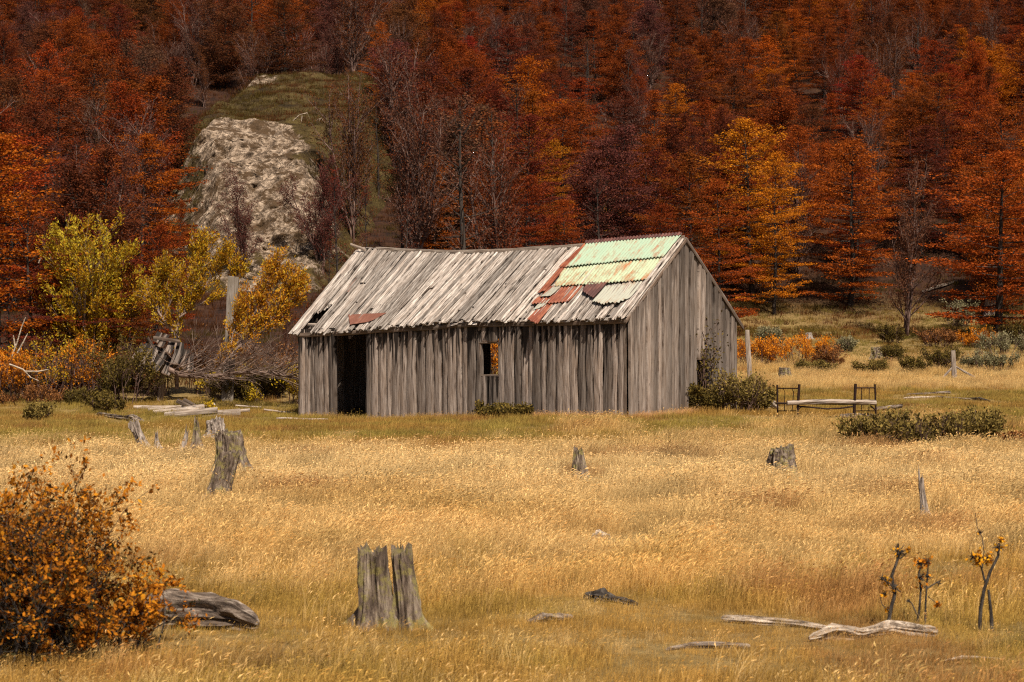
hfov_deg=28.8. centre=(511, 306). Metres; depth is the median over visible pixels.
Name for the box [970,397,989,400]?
wood scrap
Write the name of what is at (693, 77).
beech tree
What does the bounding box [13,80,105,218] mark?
beech tree
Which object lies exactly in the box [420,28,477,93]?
beech tree
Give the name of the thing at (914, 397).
fallen log
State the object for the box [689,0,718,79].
beech tree
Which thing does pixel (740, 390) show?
meadow bush
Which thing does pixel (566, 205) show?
beech tree
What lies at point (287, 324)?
bare beech tree
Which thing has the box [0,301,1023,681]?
meadow grass
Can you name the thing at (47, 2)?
beech tree
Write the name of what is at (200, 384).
meadow bush
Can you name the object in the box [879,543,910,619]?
twiggy shrub
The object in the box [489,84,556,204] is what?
beech tree
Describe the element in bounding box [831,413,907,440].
meadow bush
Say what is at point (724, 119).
beech tree
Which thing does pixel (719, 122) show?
beech tree
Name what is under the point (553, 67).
beech tree
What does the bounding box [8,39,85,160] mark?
beech tree
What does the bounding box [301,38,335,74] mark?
bare beech tree
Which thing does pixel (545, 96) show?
beech tree
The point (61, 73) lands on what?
beech tree
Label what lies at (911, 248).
bare beech tree
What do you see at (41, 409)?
meadow bush
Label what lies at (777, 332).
heath bush
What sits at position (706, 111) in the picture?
beech tree
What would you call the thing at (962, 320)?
heath bush
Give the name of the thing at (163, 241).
beech tree
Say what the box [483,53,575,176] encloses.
beech tree
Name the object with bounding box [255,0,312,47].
beech tree
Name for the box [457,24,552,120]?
beech tree
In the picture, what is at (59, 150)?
bare beech tree
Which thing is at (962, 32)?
beech tree
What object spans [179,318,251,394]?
meadow bush
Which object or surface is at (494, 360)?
meadow bush
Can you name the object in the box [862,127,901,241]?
beech tree
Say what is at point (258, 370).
fallen tree
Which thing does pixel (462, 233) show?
beech tree
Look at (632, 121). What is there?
bare beech tree
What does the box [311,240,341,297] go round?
beech tree
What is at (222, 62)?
beech tree
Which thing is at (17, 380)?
meadow bush
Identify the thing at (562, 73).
beech tree
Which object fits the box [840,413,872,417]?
fallen log
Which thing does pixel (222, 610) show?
fallen log
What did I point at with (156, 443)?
tree stump
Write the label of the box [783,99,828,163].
beech tree
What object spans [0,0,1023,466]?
forest undergrowth
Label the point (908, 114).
beech tree
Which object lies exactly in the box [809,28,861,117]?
bare beech tree
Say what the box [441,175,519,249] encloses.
beech tree
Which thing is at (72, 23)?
beech tree
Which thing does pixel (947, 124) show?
beech tree
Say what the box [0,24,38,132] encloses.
beech tree
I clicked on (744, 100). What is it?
beech tree
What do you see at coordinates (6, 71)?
beech tree
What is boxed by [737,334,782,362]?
meadow bush
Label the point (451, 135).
beech tree
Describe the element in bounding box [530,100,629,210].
beech tree
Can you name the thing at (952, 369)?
braced post
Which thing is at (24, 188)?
beech tree
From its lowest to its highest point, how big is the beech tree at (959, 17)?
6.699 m
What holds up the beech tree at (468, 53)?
on the ground at (832, 286)
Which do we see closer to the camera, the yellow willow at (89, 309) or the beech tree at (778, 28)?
the yellow willow at (89, 309)
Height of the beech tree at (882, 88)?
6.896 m
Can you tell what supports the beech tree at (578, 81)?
on the ground at (832, 286)
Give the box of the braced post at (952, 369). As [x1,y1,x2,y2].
[942,350,974,377]
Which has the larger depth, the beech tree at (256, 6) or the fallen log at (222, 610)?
the beech tree at (256, 6)
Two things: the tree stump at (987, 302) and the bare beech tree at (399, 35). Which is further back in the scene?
the bare beech tree at (399, 35)
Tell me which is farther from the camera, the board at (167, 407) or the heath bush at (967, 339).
the heath bush at (967, 339)
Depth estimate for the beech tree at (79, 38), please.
118.44 m
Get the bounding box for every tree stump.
[128,418,148,446]
[154,430,162,448]
[176,427,187,452]
[190,416,206,451]
[201,416,224,438]
[205,449,240,499]
[206,428,255,474]
[342,540,433,631]
[570,446,593,480]
[766,443,797,476]
[778,367,791,377]
[805,332,813,338]
[868,347,883,359]
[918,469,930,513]
[982,299,1006,315]
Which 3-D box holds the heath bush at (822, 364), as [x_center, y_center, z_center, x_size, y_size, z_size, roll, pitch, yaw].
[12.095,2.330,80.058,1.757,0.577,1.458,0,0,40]
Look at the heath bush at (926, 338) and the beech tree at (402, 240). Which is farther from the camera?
the beech tree at (402, 240)
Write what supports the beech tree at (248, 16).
on the ground at (832, 286)
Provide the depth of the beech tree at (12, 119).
101.53 m
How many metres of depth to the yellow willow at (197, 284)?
59.89 m
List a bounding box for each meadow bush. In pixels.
[0,323,94,396]
[0,345,52,400]
[0,381,72,404]
[20,399,57,419]
[48,334,124,394]
[62,386,118,405]
[73,328,172,403]
[88,390,127,411]
[115,332,182,396]
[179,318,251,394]
[193,363,254,397]
[199,373,281,400]
[201,396,221,408]
[236,363,289,396]
[241,381,263,402]
[242,337,297,392]
[270,362,297,403]
[472,399,533,417]
[491,339,498,379]
[686,381,735,411]
[701,368,770,409]
[733,376,779,410]
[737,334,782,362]
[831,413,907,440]
[851,404,979,444]
[941,404,1009,442]
[996,426,1023,443]
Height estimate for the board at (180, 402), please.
0.305 m
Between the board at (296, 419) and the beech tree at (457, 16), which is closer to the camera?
the board at (296, 419)
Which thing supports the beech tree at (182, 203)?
on the ground at (832, 286)
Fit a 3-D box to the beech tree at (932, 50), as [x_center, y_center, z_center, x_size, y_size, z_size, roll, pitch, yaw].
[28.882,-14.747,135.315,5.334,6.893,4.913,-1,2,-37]
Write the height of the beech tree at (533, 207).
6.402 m
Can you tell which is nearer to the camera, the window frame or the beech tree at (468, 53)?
the window frame
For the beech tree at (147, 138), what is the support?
on the ground at (832, 286)
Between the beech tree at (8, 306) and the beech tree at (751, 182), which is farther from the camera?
the beech tree at (751, 182)
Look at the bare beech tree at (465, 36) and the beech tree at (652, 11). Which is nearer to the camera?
the bare beech tree at (465, 36)
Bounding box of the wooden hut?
[288,232,743,418]
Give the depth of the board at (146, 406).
57.40 m
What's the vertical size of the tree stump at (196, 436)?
0.755 m
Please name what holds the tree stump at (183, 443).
on the ground at (832, 286)
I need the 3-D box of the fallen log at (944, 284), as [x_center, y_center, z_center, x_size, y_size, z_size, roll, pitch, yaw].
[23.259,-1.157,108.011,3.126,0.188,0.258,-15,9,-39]
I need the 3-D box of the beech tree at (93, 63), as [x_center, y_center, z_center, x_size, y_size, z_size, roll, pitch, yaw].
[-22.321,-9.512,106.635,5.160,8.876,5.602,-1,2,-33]
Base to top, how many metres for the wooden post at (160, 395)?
1.793 m
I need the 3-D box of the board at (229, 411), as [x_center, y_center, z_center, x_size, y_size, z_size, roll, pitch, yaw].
[-7.863,2.901,53.902,1.055,0.300,0.099,0,0,-6]
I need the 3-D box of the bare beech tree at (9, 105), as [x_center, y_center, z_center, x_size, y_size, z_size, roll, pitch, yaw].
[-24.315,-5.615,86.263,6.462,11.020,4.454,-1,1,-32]
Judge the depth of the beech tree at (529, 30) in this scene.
132.39 m
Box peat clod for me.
[583,588,637,604]
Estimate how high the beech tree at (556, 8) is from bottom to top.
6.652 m
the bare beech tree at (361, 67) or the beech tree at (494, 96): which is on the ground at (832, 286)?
the beech tree at (494, 96)
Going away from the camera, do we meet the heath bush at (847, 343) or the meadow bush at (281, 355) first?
the meadow bush at (281, 355)
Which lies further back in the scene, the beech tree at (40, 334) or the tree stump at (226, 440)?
the beech tree at (40, 334)
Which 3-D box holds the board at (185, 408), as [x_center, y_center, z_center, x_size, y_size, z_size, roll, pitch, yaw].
[-9.082,2.823,55.161,1.717,0.328,0.099,0,0,-3]
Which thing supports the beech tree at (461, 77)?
on the ground at (832, 286)
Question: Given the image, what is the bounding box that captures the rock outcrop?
[163,71,409,294]
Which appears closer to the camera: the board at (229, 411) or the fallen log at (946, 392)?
the board at (229, 411)
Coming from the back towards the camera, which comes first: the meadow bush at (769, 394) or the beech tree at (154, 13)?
the beech tree at (154, 13)
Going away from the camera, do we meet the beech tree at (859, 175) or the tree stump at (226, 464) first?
the tree stump at (226, 464)
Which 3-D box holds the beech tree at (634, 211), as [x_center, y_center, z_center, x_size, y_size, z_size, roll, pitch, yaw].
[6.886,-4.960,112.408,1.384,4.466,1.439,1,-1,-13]
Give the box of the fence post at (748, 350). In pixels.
[745,330,751,376]
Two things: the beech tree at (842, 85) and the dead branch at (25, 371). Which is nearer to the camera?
the dead branch at (25, 371)
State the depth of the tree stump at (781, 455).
31.50 m
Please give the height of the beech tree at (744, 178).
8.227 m
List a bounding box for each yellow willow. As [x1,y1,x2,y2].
[27,206,162,390]
[131,223,251,388]
[211,243,314,371]
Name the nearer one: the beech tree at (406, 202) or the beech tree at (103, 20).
the beech tree at (406, 202)
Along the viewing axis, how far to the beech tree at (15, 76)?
111.44 m
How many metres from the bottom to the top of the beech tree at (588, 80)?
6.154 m
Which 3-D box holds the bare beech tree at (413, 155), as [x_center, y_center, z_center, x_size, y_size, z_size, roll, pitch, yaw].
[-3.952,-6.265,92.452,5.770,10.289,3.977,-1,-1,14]
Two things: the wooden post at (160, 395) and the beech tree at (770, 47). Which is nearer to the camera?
the wooden post at (160, 395)
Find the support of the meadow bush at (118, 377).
on the ground at (832, 286)
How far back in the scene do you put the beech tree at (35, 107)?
96.74 m
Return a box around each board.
[134,405,183,409]
[148,406,176,410]
[153,403,214,412]
[164,407,217,416]
[176,399,191,406]
[182,398,195,404]
[202,408,240,416]
[235,405,259,407]
[264,409,290,412]
[276,417,326,419]
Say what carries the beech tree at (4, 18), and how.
on the ground at (832, 286)
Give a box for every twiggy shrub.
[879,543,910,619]
[907,555,941,624]
[965,513,1007,631]
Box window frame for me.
[479,342,498,376]
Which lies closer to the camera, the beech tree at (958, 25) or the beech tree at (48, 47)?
the beech tree at (48, 47)
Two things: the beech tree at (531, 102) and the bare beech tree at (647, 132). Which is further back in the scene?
the bare beech tree at (647, 132)
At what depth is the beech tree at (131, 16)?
144.41 m
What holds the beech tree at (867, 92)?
on the ground at (832, 286)
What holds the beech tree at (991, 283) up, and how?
on the ground at (832, 286)
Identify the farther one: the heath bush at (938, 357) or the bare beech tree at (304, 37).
the bare beech tree at (304, 37)
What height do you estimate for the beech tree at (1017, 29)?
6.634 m
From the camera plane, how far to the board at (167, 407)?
56.95 m
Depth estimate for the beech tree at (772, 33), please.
142.70 m
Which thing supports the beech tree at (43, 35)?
on the ground at (832, 286)
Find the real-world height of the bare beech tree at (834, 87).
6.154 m
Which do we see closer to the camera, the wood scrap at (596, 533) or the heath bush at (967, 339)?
the wood scrap at (596, 533)
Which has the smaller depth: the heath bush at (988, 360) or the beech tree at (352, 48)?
the heath bush at (988, 360)
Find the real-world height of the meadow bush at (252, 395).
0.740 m
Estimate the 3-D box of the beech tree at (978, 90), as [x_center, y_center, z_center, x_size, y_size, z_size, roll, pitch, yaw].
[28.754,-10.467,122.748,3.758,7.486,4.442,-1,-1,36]
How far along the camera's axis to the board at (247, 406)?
57.40 m
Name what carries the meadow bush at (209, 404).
on the ground at (832, 286)
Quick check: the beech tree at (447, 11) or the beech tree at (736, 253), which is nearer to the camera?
the beech tree at (736, 253)
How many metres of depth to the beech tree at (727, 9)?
153.20 m
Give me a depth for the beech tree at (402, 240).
95.82 m
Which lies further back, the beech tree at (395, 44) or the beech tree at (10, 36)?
the beech tree at (10, 36)
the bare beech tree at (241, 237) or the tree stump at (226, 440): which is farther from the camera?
the bare beech tree at (241, 237)
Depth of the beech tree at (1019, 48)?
138.09 m
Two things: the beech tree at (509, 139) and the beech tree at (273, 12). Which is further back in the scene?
the beech tree at (273, 12)
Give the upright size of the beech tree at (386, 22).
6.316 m
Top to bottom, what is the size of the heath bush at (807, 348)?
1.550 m
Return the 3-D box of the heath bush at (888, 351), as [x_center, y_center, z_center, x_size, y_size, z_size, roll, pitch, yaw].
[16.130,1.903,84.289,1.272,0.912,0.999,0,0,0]
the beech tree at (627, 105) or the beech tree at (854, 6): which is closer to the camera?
the beech tree at (627, 105)
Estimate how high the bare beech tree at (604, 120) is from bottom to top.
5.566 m
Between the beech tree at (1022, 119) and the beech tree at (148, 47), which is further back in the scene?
the beech tree at (148, 47)
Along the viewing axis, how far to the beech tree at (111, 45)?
118.78 m
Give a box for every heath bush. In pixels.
[752,324,785,345]
[764,328,834,365]
[794,358,838,370]
[811,342,849,363]
[835,333,858,351]
[850,358,889,371]
[875,319,905,342]
[878,341,907,360]
[897,354,932,371]
[913,326,958,346]
[917,343,965,367]
[939,298,980,326]
[955,325,997,346]
[959,348,1021,370]
[972,326,1023,354]
[978,313,1007,326]
[996,319,1023,341]
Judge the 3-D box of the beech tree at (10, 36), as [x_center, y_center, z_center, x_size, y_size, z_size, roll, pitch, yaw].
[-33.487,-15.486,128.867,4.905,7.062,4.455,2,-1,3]
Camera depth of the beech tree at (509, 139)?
102.05 m
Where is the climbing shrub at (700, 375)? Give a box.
[695,306,728,407]
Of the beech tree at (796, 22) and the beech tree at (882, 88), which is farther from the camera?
the beech tree at (796, 22)
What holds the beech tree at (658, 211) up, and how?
on the ground at (832, 286)
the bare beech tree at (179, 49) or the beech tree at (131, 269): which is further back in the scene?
the bare beech tree at (179, 49)
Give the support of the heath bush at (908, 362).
on the ground at (832, 286)
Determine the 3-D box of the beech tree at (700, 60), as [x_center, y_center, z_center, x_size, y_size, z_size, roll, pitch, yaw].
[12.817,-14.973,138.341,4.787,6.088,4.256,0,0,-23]
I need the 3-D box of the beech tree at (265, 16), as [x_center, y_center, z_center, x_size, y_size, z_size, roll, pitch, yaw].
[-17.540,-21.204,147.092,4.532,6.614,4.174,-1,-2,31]
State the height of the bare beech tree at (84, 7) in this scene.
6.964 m
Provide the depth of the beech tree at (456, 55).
118.27 m
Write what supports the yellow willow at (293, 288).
on the ground at (832, 286)
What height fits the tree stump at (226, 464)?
0.734 m
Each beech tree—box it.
[0,0,14,33]
[0,0,16,39]
[0,3,13,29]
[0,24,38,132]
[0,28,33,85]
[0,42,25,96]
[0,64,23,131]
[0,75,59,200]
[0,79,25,189]
[0,92,26,157]
[0,107,83,273]
[0,113,36,225]
[0,132,87,369]
[0,135,66,307]
[0,197,52,383]
[0,210,140,388]
[1,67,30,111]
[1,74,23,162]
[1,102,104,245]
[1,264,26,391]
[2,0,19,17]
[4,0,72,46]
[6,0,45,62]
[6,121,91,290]
[7,0,65,52]
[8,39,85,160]
[11,139,168,297]
[13,15,74,98]
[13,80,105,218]
[16,67,86,178]
[17,276,95,392]
[18,21,72,67]
[19,38,76,127]
[25,5,73,42]
[31,132,96,222]
[33,51,79,141]
[39,0,96,32]
[43,13,113,120]
[45,47,131,186]
[52,33,115,138]
[55,9,105,51]
[58,75,118,201]
[69,28,154,129]
[71,35,169,140]
[75,0,97,44]
[75,71,101,149]
[77,80,188,255]
[78,79,198,214]
[79,53,184,189]
[83,86,186,274]
[87,132,197,297]
[91,137,152,257]
[93,2,149,64]
[94,9,111,38]
[96,262,173,390]
[97,0,142,39]
[98,4,141,49]
[98,74,217,275]
[112,56,204,200]
[120,223,197,352]
[122,0,169,48]
[127,31,168,90]
[129,0,165,37]
[148,58,193,142]
[160,41,187,82]
[166,0,228,80]
[169,201,190,297]
[187,0,256,88]
[188,42,214,107]
[211,0,263,66]
[211,163,264,278]
[228,24,278,81]
[230,0,270,66]
[232,27,281,89]
[238,0,328,81]
[239,0,280,41]
[247,0,314,71]
[254,0,303,58]
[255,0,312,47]
[270,13,320,72]
[277,152,357,265]
[277,304,297,359]
[288,280,310,363]
[295,57,393,241]
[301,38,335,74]
[308,0,370,63]
[310,10,371,74]
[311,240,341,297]
[313,167,352,278]
[325,87,373,193]
[332,0,394,72]
[338,1,369,60]
[338,31,376,72]
[346,182,381,260]
[348,230,369,258]
[357,31,438,175]
[358,20,397,94]
[359,0,405,39]
[360,37,449,159]
[363,0,399,52]
[364,89,390,197]
[366,0,437,91]
[367,2,413,78]
[367,13,418,84]
[368,0,411,40]
[368,0,429,35]
[371,65,482,248]
[376,59,464,186]
[386,126,424,247]
[390,64,514,204]
[397,193,418,248]
[405,81,436,206]
[406,108,479,225]
[409,36,428,95]
[416,103,534,249]
[417,154,462,249]
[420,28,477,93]
[421,91,512,249]
[422,0,466,29]
[422,4,448,57]
[422,39,499,133]
[422,73,477,150]
[423,104,472,248]
[425,0,494,54]
[426,52,486,131]
[429,116,538,249]
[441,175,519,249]
[443,40,503,134]
[448,11,466,46]
[449,21,489,52]
[454,109,538,245]
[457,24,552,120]
[457,35,495,70]
[458,111,583,245]
[461,4,494,58]
[465,119,539,241]
[473,108,524,200]
[478,84,530,166]
[481,4,512,78]
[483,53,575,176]
[487,120,577,245]
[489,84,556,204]
[494,24,561,115]
[497,174,570,247]
[505,82,566,154]
[511,6,545,84]
[511,90,574,244]
[518,46,566,114]
[524,0,574,47]
[525,100,611,234]
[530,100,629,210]
[530,139,579,242]
[533,199,592,245]
[539,68,583,156]
[543,77,621,190]
[545,57,566,119]
[550,11,592,91]
[555,0,585,55]
[557,122,671,243]
[561,9,621,101]
[568,38,602,128]
[572,41,605,122]
[578,173,623,239]
[582,90,659,194]
[593,95,628,158]
[594,0,646,44]
[607,74,658,139]
[609,134,685,234]
[613,78,646,147]
[614,0,675,75]
[614,20,652,88]
[614,147,693,241]
[617,47,648,109]
[619,84,654,181]
[620,146,758,304]
[623,48,655,131]
[623,90,677,202]
[625,179,639,235]
[627,97,667,173]
[639,201,701,238]
[640,160,720,255]
[646,83,713,158]
[649,112,711,209]
[650,51,726,147]
[653,0,704,67]
[655,42,688,119]
[656,97,733,202]
[658,47,720,120]
[665,102,750,235]
[683,0,748,63]
[683,175,769,317]
[684,116,811,296]
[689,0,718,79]
[692,104,737,158]
[695,72,769,155]
[695,75,763,126]
[696,125,776,237]
[697,144,809,279]
[702,15,744,99]
[712,36,779,114]
[720,116,781,252]
[723,124,786,219]
[725,39,761,113]
[727,8,751,97]
[733,150,816,314]
[735,0,766,34]
[735,72,817,157]
[740,35,797,123]
[747,29,793,105]
[747,67,789,122]
[752,86,821,188]
[753,11,811,87]
[760,125,843,244]
[762,140,824,278]
[763,8,827,81]
[772,125,849,222]
[777,134,925,306]
[779,103,848,200]
[781,39,816,114]
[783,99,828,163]
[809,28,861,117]
[812,138,895,252]
[814,93,844,169]
[815,57,905,158]
[818,51,857,131]
[818,164,896,281]
[820,0,875,31]
[820,8,861,90]
[830,54,891,139]
[840,107,891,207]
[844,95,912,192]
[850,12,914,95]
[852,73,908,172]
[856,44,894,113]
[860,0,899,47]
[860,23,916,111]
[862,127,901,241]
[869,106,946,220]
[878,84,950,172]
[879,123,969,254]
[879,155,951,335]
[892,71,977,187]
[892,73,936,150]
[899,36,933,115]
[899,39,965,128]
[900,11,937,90]
[905,62,985,156]
[905,150,1023,339]
[914,109,980,210]
[923,149,977,256]
[930,24,971,71]
[933,0,987,57]
[933,27,969,123]
[941,0,997,51]
[946,93,1023,201]
[946,151,1023,309]
[947,79,998,170]
[948,40,1003,129]
[949,76,1003,177]
[949,105,1023,225]
[955,36,1022,124]
[960,65,1006,150]
[962,157,1023,271]
[965,181,1018,291]
[975,0,1006,60]
[982,0,1019,47]
[989,23,1023,105]
[990,0,1023,61]
[996,30,1023,121]
[1006,106,1023,156]
[1008,139,1023,274]
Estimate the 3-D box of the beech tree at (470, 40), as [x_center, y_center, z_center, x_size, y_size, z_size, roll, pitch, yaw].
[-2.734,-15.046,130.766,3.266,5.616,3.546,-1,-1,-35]
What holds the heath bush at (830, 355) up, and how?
on the ground at (832, 286)
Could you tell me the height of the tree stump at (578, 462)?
0.635 m
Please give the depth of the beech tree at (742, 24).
145.71 m
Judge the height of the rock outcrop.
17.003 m
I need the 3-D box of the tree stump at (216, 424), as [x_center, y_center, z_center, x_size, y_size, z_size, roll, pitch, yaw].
[-6.075,2.470,40.775,0.700,0.482,0.810,0,0,-22]
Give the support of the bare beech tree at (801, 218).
on the ground at (832, 286)
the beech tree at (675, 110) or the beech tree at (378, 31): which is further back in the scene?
the beech tree at (675, 110)
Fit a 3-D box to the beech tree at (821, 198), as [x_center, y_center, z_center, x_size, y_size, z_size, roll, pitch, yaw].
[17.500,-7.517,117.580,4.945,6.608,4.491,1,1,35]
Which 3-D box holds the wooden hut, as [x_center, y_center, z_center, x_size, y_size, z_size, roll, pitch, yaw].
[-0.034,0.601,53.365,10.734,5.029,6.405,0,0,34]
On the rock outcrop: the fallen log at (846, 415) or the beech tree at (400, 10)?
the beech tree at (400, 10)
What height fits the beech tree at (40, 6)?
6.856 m
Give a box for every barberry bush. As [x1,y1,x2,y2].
[0,435,170,681]
[0,551,208,664]
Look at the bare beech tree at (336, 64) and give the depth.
138.58 m
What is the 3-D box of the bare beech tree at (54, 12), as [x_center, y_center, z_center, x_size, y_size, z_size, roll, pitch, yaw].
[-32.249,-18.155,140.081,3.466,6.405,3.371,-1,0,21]
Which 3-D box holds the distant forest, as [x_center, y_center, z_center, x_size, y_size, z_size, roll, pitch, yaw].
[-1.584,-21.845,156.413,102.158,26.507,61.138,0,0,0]
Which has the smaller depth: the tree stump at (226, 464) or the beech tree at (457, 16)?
the tree stump at (226, 464)
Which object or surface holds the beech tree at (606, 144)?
on the ground at (832, 286)
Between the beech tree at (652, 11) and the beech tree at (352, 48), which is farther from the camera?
the beech tree at (652, 11)
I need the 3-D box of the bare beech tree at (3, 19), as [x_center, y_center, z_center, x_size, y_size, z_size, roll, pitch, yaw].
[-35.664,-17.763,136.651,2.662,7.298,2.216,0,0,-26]
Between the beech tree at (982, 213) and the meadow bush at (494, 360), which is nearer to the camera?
the meadow bush at (494, 360)
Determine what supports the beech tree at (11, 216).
on the ground at (832, 286)
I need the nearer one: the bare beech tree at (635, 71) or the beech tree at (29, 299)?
the beech tree at (29, 299)
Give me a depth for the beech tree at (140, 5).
147.03 m
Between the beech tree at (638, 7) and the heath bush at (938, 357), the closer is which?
the heath bush at (938, 357)
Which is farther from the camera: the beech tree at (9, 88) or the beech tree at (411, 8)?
the beech tree at (411, 8)
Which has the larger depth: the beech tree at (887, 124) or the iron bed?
the beech tree at (887, 124)
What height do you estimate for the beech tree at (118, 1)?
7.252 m
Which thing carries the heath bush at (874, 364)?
on the ground at (832, 286)
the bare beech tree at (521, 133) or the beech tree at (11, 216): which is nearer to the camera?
the beech tree at (11, 216)
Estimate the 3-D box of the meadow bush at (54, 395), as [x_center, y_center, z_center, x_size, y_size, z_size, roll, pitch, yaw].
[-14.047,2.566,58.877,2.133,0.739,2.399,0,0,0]
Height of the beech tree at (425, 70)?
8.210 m
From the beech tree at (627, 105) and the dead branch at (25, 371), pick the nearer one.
the dead branch at (25, 371)
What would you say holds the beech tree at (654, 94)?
on the ground at (832, 286)
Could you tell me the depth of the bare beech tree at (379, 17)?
139.86 m
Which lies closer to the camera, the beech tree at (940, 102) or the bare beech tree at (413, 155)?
the bare beech tree at (413, 155)
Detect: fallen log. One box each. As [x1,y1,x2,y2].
[96,412,143,421]
[145,588,259,631]
[527,612,573,623]
[665,641,749,650]
[721,615,826,629]
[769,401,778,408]
[808,620,937,641]
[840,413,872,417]
[877,404,902,410]
[904,396,971,399]
[907,391,950,394]
[922,280,957,291]
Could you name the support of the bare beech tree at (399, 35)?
on the rock outcrop
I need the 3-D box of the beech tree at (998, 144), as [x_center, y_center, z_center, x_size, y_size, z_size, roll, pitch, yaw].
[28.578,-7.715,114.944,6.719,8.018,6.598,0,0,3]
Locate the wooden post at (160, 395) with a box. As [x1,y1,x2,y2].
[157,348,166,400]
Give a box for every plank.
[221,276,238,401]
[786,399,876,404]
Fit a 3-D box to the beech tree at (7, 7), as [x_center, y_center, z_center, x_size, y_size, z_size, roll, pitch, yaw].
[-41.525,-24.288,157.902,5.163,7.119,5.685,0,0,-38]
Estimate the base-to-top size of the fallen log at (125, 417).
0.248 m
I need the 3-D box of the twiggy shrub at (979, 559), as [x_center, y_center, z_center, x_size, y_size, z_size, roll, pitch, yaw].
[3.934,2.208,16.500,0.349,1.006,0.174,0,0,0]
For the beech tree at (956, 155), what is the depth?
112.92 m
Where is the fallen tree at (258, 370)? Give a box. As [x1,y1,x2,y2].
[143,315,297,402]
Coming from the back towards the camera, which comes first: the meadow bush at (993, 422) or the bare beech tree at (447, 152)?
the bare beech tree at (447, 152)
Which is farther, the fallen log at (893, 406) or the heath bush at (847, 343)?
the heath bush at (847, 343)
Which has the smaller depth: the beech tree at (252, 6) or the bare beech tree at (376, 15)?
the beech tree at (252, 6)
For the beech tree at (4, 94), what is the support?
on the ground at (832, 286)
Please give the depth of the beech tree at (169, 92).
104.18 m
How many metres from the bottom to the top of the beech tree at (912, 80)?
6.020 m
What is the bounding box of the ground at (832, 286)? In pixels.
[0,0,1023,681]
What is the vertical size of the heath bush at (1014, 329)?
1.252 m
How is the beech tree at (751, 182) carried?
on the ground at (832, 286)
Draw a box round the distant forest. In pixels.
[0,0,1023,150]
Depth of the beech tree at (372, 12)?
148.68 m
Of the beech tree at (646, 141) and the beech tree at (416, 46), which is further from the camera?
the beech tree at (416, 46)
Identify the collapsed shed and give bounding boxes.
[132,331,193,375]
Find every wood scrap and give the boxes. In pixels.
[591,529,609,540]
[945,655,1001,660]
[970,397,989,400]
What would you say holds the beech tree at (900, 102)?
on the ground at (832, 286)
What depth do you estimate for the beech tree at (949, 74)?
130.58 m
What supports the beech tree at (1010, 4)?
on the ground at (832, 286)
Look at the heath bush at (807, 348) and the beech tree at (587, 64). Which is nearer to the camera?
the heath bush at (807, 348)
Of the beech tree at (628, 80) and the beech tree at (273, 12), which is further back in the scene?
the beech tree at (273, 12)
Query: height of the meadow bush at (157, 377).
2.124 m
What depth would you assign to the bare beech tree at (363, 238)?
75.70 m
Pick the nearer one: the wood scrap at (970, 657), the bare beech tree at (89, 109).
the wood scrap at (970, 657)
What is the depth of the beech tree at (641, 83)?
131.43 m
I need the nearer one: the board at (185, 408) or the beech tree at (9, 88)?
the board at (185, 408)
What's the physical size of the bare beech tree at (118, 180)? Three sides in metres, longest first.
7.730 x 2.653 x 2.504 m
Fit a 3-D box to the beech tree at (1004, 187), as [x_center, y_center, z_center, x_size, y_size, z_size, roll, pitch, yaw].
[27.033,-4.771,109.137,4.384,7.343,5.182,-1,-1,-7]
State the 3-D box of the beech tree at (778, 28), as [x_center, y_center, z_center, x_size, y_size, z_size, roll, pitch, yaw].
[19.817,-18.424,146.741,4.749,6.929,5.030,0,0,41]
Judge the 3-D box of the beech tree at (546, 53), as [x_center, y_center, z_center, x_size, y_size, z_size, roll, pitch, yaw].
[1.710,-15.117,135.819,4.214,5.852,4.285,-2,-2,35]
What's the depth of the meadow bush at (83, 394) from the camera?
58.28 m
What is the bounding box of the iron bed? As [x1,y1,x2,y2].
[776,384,876,416]
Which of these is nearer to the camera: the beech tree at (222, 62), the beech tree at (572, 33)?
the beech tree at (222, 62)
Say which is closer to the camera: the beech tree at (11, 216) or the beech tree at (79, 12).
the beech tree at (11, 216)
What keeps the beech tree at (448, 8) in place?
on the ground at (832, 286)
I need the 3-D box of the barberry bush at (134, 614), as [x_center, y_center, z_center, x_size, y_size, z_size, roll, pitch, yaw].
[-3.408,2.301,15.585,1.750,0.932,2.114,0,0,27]
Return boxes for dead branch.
[9,364,48,380]
[11,317,27,357]
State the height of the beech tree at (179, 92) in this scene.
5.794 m
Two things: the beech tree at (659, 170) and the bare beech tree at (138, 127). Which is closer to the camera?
the bare beech tree at (138, 127)
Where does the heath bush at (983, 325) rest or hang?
on the ground at (832, 286)
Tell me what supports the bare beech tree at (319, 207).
on the ground at (832, 286)
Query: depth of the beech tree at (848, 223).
112.41 m
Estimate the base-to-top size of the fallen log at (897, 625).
0.153 m
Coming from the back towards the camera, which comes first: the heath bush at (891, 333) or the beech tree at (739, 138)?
the beech tree at (739, 138)
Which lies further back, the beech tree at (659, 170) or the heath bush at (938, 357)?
the beech tree at (659, 170)
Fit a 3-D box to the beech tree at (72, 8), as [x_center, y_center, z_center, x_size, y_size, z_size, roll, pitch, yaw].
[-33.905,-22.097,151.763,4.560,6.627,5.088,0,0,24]
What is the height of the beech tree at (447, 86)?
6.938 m
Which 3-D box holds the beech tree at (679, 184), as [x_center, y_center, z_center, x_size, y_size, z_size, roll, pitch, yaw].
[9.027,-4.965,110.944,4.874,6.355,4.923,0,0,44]
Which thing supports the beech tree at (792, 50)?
on the ground at (832, 286)
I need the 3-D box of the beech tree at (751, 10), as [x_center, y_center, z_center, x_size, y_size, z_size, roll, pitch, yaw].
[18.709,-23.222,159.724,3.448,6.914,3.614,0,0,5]
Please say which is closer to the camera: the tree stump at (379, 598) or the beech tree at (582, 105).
the tree stump at (379, 598)

